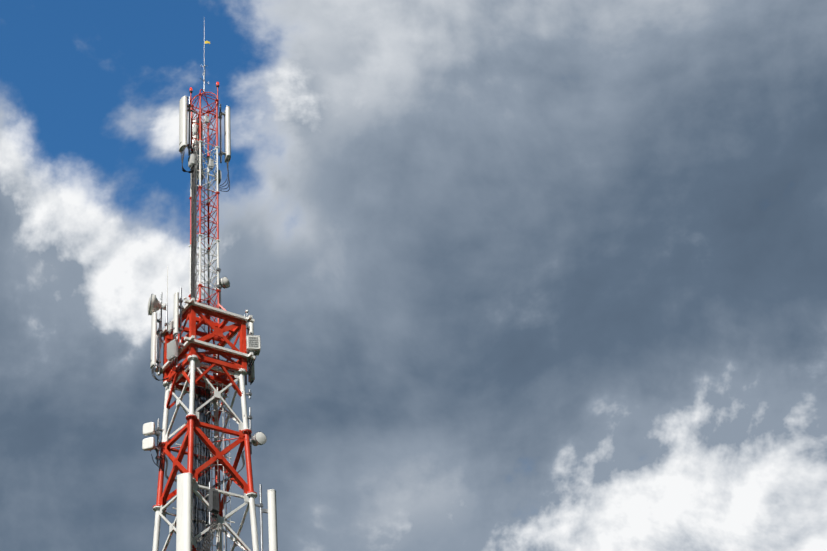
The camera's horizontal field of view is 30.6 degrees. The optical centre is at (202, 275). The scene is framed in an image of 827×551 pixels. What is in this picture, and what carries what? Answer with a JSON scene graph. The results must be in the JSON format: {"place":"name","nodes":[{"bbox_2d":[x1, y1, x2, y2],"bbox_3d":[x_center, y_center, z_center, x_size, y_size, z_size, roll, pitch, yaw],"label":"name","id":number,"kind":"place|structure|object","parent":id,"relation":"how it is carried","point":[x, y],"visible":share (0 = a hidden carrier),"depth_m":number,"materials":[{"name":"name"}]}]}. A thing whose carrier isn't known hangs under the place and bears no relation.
{"place":"outdoors","nodes":[
{"label":"outdoors","id":0,"kind":"place"},
{"bbox_2d":[0,0,826,550],"label":"sky","id":1,"kind":"structure","parent":0,"point":[511,275],"materials":[{"name":"grey"}]},
{"label":"ground","id":2,"kind":"structure","parent":0,"visible":0},
{"bbox_2d":[152,355,258,550],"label":"tower shaft","id":3,"kind":"object","parent":2,"relation":"on","point":[192,425],"visible":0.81,"depth_m":42.45,"materials":[{"name":"white paint"}]},
{"bbox_2d":[155,418,163,464],"bbox_3d":[-1.223,4.928,43.530,0.328,1.550,0.160,17,-39,-22],"label":"mounting pole","id":4,"kind":"object","parent":3,"relation":"attached to","point":[157,457],"visible":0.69,"depth_m":43.45,"materials":[{"name":"metal"}]},
{"bbox_2d":[142,437,159,451],"bbox_3d":[-1.486,5.000,43.243,0.371,0.370,0.510,-16,-38,21],"label":"microwave antenna","id":5,"kind":"object","parent":4,"relation":"attached to","point":[148,444],"visible":1,"depth_m":43.06,"materials":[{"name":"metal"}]},
{"bbox_2d":[143,422,160,435],"bbox_3d":[-1.486,4.593,43.533,0.371,0.370,0.510,-16,-38,21],"label":"microwave antenna","id":6,"kind":"object","parent":4,"relation":"attached to","point":[149,429],"visible":1,"depth_m":43.35,"materials":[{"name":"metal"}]},
{"bbox_2d":[176,473,192,550],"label":"sector antenna","id":7,"kind":"object","parent":3,"relation":"attached to","point":[184,513],"visible":1,"depth_m":40.04,"materials":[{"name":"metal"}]},
{"bbox_2d":[172,141,234,550],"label":"feeder cables and tray","id":8,"kind":"object","parent":3,"relation":"attached to","point":[196,520],"visible":0.48,"depth_m":43.34,"materials":[{"name":"black rubber"}]},
{"bbox_2d":[154,298,254,421],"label":"equipment platform","id":9,"kind":"structure","parent":3,"relation":"on","point":[189,340],"depth_m":44.50,"materials":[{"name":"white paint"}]},
{"bbox_2d":[150,308,162,374],"bbox_3d":[-1.392,2.006,45.374,0.387,2.400,0.271,17,-39,-22],"label":"panel antenna","id":10,"kind":"object","parent":9,"relation":"attached to","point":[154,321],"visible":0.98,"depth_m":45.25,"materials":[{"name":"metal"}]},
{"bbox_2d":[155,335,157,367],"bbox_3d":[-1.487,2.296,45.651,0.205,1.400,0.170,1,-36,-1],"label":"mounting pole","id":11,"kind":"object","parent":9,"relation":"attached to","point":[156,351],"depth_m":45.60,"materials":[{"name":"metal"}]},
{"bbox_2d":[148,292,165,347],"bbox_3d":[-1.435,1.410,46.002,0.721,2.050,0.671,17,-39,-22],"label":"antenna","id":12,"kind":"object","parent":9,"relation":"attached to","point":[155,304],"visible":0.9,"depth_m":46.03,"materials":[{"name":"metal"}]},
{"bbox_2d":[164,311,168,329],"bbox_3d":[-1.052,1.394,45.506,0.215,0.700,0.120,17,-39,-22],"label":"whip bracket","id":13,"kind":"object","parent":9,"relation":"attached to","point":[166,324],"visible":0.81,"depth_m":45.44,"materials":[{"name":"grey metal"}]},
{"bbox_2d":[166,266,167,310],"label":"whip antenna","id":14,"kind":"object","parent":13,"relation":"attached to","point":[167,289],"visible":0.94,"depth_m":46.19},
{"bbox_2d":[168,321,172,333],"bbox_3d":[-0.953,1.587,45.058,0.146,0.426,0.200,17,-39,-22],"label":"junction box","id":15,"kind":"object","parent":9,"relation":"attached to","point":[170,326],"visible":0.96,"depth_m":45.01,"materials":[{"name":"metal"}]},
{"bbox_2d":[167,335,177,367],"bbox_3d":[-0.849,2.214,44.073,0.293,1.100,0.340,28,-44,-33],"label":"remote radio unit","id":16,"kind":"object","parent":9,"relation":"attached to","point":[172,350],"visible":0.98,"depth_m":43.92,"materials":[{"name":"metal"}]},
{"bbox_2d":[173,288,183,346],"bbox_3d":[-0.710,1.213,44.413,0.324,2.075,0.206,17,-39,-22],"label":"panel antenna","id":17,"kind":"object","parent":9,"relation":"attached to","point":[177,307],"visible":1,"depth_m":44.31,"materials":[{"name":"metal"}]},
{"bbox_2d":[188,93,220,333],"bbox_3d":[0.058,-2.155,48.171,0.740,9.274,0.740,17,-39,-22],"label":"lattice mast","id":18,"kind":"object","parent":9,"relation":"on","point":[207,204],"visible":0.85,"depth_m":48.15,"materials":[{"name":"red metal"}]},
{"bbox_2d":[179,96,195,155],"bbox_3d":[-0.492,-5.053,49.883,0.562,2.600,0.402,17,-39,-22],"label":"panel antenna","id":19,"kind":"object","parent":18,"relation":"attached to","point":[184,108],"visible":0.96,"depth_m":49.70,"materials":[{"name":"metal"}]},
{"bbox_2d":[188,153,194,168],"bbox_3d":[-0.342,-3.780,49.072,0.193,0.566,0.260,17,-39,-22],"label":"remote radio unit","id":20,"kind":"object","parent":18,"relation":"attached to","point":[191,160],"visible":1,"depth_m":48.99,"materials":[{"name":"metal"}]},
{"bbox_2d":[193,125,197,134],"bbox_3d":[-0.230,-4.878,49.771,0.137,0.446,0.160,25,-43,-31],"label":"radio unit","id":21,"kind":"object","parent":18,"relation":"attached to","point":[195,129],"visible":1,"depth_m":49.73,"materials":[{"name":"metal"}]},
{"bbox_2d":[192,118,202,168],"bbox_3d":[-0.129,-4.534,50.610,0.406,2.600,0.579,17,-39,-22],"label":"radio unit","id":22,"kind":"object","parent":18,"relation":"attached to","point":[194,136],"visible":0.15,"depth_m":50.73,"materials":[{"name":"metal"}]},
{"bbox_2d":[197,168,203,180],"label":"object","id":23,"kind":"object","parent":18,"relation":"attached to","point":[202,178],"visible":0.44,"depth_m":49.53,"materials":[{"name":"metal"}]},
{"bbox_2d":[189,35,218,114],"bbox_3d":[0.058,-7.389,51.904,0.993,4.633,0.993,17,-39,-22],"label":"crown and lightning rod","id":24,"kind":"object","parent":18,"relation":"attached to","point":[204,92],"visible":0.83,"depth_m":51.11,"materials":[{"name":"red paint"}]},
{"bbox_2d":[205,115,208,124],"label":"radio unit","id":25,"kind":"object","parent":18,"relation":"attached to","point":[206,119],"visible":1,"depth_m":49.82,"materials":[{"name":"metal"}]},
{"bbox_2d":[209,158,213,169],"bbox_3d":[0.276,-3.674,48.876,0.154,0.466,0.144,17,-39,-22],"label":"radio unit","id":26,"kind":"object","parent":18,"relation":"attached to","point":[211,163],"visible":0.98,"depth_m":48.81,"materials":[{"name":"metal"}]},
{"bbox_2d":[215,170,220,183],"bbox_3d":[0.501,-3.242,49.051,0.193,0.566,0.260,6,-36,-9],"label":"remote radio unit","id":27,"kind":"object","parent":18,"relation":"attached to","point":[219,176],"visible":0.69,"depth_m":48.96,"materials":[{"name":"metal"}]},
{"bbox_2d":[214,104,230,162],"bbox_3d":[0.693,-4.838,50.183,0.562,2.600,0.409,17,-39,-22],"label":"panel antenna","id":28,"kind":"object","parent":18,"relation":"attached to","point":[227,139],"visible":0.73,"depth_m":50.07,"materials":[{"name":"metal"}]},
{"bbox_2d":[216,268,229,289],"bbox_3d":[0.589,0.215,46.522,0.546,1.000,0.402,37,-49,-40],"label":"dish antenna","id":29,"kind":"object","parent":18,"relation":"attached to","point":[224,282],"visible":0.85,"depth_m":46.43,"materials":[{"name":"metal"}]},
{"bbox_2d":[244,315,254,384],"bbox_3d":[1.382,2.275,45.105,0.366,2.500,0.281,17,-39,-22],"label":"panel","id":30,"kind":"object","parent":9,"relation":"attached to","point":[251,371],"visible":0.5,"depth_m":44.68,"materials":[{"name":"metal"}]},
{"bbox_2d":[246,335,260,355],"bbox_3d":[1.514,2.131,44.693,0.424,0.574,0.364,4,-36,-6],"label":"remote radio unit","id":31,"kind":"object","parent":9,"relation":"on","point":[253,343],"visible":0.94,"depth_m":44.55,"materials":[{"name":"metal"}]},
{"bbox_2d":[160,286,250,550],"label":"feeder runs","id":32,"kind":"object","parent":3,"relation":"attached to","point":[214,521],"visible":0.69,"depth_m":42.26,"materials":[{"name":"black rubber"}]},
{"bbox_2d":[151,149,255,470],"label":"jumper cables","id":33,"kind":"object","parent":32,"relation":"attached to","point":[182,158],"visible":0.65,"depth_m":48.64,"materials":[{"name":"black rubber"}]},
{"bbox_2d":[209,482,218,524],"bbox_3d":[0.272,6.241,40.850,0.260,1.300,0.284,27,-44,-33],"label":"remote radio unit","id":34,"kind":"object","parent":3,"relation":"attached to","point":[214,500],"visible":0.98,"depth_m":40.72,"materials":[{"name":"metal"}]},
{"bbox_2d":[242,389,251,398],"bbox_3d":[1.282,3.498,43.720,0.292,0.300,0.182,17,-39,-22],"label":"mounting bracket","id":35,"kind":"object","parent":3,"relation":"attached to","point":[249,393],"visible":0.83,"depth_m":43.69,"materials":[{"name":"metal"}]},
{"bbox_2d":[244,407,252,453],"bbox_3d":[1.304,4.491,43.002,0.260,1.550,0.152,17,-39,-22],"label":"dish pole","id":36,"kind":"object","parent":3,"relation":"attached to","point":[249,417],"visible":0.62,"depth_m":43.10,"materials":[{"name":"metal"}]},
{"bbox_2d":[255,484,262,550],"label":"mounting pole","id":37,"kind":"object","parent":3,"relation":"attached to","point":[260,505],"visible":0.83,"depth_m":41.39,"materials":[{"name":"metal"}]},
{"bbox_2d":[267,489,277,550],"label":"panel antenna","id":38,"kind":"object","parent":37,"relation":"attached to","point":[272,523],"visible":1,"depth_m":41.28,"materials":[{"name":"white plastic"}]},
{"bbox_2d":[251,432,266,445],"bbox_3d":[1.597,4.761,42.873,0.426,0.391,0.378,17,-39,-22],"label":"dish","id":39,"kind":"object","parent":3,"relation":"on","point":[258,438],"visible":1,"depth_m":42.74,"materials":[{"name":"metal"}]},
{"bbox_2d":[196,115,230,550],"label":"climbing ladder","id":40,"kind":"object","parent":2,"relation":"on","point":[217,437],"visible":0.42,"depth_m":43.54,"materials":[{"name":"metal"}]}
]}

